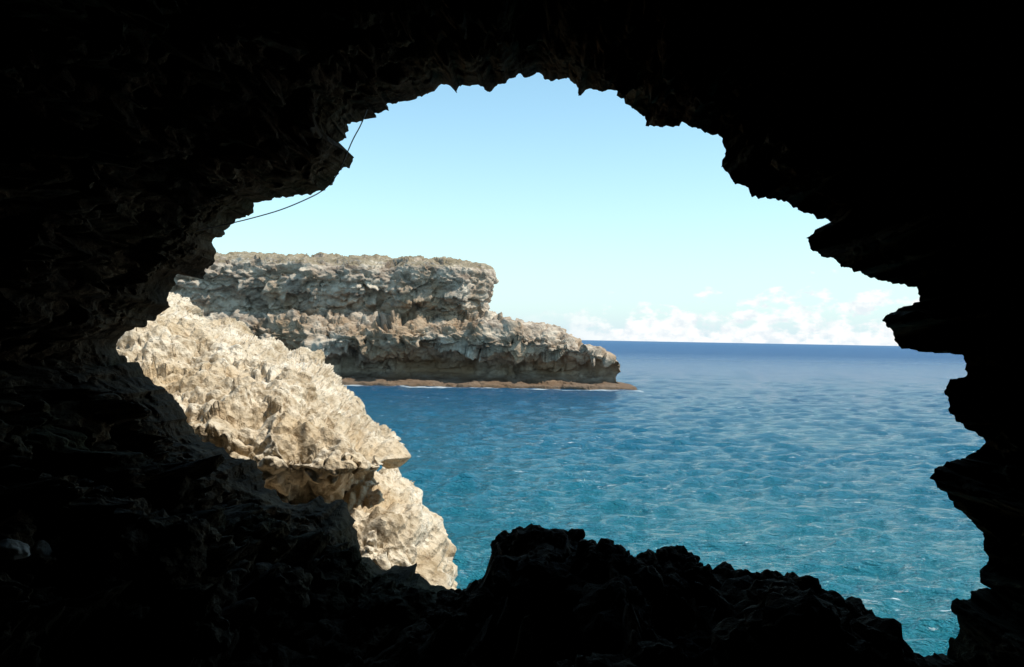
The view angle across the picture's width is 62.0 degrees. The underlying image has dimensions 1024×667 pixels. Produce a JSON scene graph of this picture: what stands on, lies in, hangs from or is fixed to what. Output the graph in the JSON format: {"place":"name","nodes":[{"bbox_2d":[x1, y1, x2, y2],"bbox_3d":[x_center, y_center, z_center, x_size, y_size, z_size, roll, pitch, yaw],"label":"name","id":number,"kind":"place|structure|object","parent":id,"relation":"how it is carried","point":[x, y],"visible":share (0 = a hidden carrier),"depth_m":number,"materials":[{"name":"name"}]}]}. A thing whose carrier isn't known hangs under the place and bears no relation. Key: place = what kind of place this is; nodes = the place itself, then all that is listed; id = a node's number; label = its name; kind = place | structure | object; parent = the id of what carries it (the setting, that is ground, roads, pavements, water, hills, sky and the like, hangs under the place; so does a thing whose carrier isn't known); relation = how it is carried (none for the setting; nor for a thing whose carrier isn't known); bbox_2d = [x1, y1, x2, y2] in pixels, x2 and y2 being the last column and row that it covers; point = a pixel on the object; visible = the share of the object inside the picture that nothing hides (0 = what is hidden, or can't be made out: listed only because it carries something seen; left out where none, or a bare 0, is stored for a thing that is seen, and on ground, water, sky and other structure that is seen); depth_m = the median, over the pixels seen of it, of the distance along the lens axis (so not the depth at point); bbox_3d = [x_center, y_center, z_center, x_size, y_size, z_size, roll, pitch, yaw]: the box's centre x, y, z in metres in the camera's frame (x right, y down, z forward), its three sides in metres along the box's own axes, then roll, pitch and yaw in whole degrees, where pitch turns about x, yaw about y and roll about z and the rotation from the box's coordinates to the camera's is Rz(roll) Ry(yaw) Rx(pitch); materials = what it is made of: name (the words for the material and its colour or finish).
{"place":"outdoors","nodes":[
{"label":"outdoors","id":0,"kind":"place"},
{"bbox_2d":[0,0,1023,666],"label":"sea cave","id":1,"kind":"structure","parent":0,"point":[142,142],"depth_m":5.53},
{"bbox_2d":[0,539,29,560],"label":"pale stone","id":2,"kind":"object","parent":1,"relation":"on","point":[12,549],"visible":1,"depth_m":3.84,"materials":[{"name":"grey stone"}]},
{"bbox_2d":[30,540,51,555],"bbox_3d":[-2.325,1.077,4.181,0.117,0.131,0.080,-17,16,-17],"label":"pale stone","id":3,"kind":"object","parent":1,"relation":"on","point":[42,547],"visible":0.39,"depth_m":4.16,"materials":[{"name":"grey stone"}]},
{"bbox_2d":[196,109,367,230],"bbox_3d":[-1.729,-1.246,6.447,1.227,1.008,0.180,1,0,-6],"label":"cable","id":4,"kind":"object","parent":1,"relation":"attached to","point":[304,199],"visible":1,"depth_m":6.48,"materials":[{"name":"rubber"}]},
{"bbox_2d":[88,458,932,666],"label":"foreground rock","id":5,"kind":"object","parent":1,"relation":"on","point":[799,622],"visible":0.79,"depth_m":4.59,"materials":[{"name":"black stone"}]},
{"bbox_2d":[212,73,919,345],"label":"sky","id":6,"kind":"structure","parent":0,"point":[592,221],"materials":[{"name":"blue"}]},
{"bbox_2d":[344,340,989,656],"bbox_3d":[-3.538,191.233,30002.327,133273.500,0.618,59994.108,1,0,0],"label":"sea","id":7,"kind":"structure","parent":0,"point":[821,463],"depth_m":56.30,"materials":[{"name":"liquid"}]},
{"bbox_2d":[116,292,457,589],"bbox_3d":[-10.125,3.874,15.712,22.117,11.305,9.891,1,0,40],"label":"coastal rock","id":8,"kind":"object","parent":7,"relation":"in","point":[299,425],"visible":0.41,"depth_m":10.97,"materials":[{"name":"beige stone"}]},
{"bbox_2d":[170,251,636,389],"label":"headland","id":9,"kind":"structure","parent":7,"relation":"in","point":[386,320],"depth_m":144.91,"materials":[{"name":"stone"}]}
]}

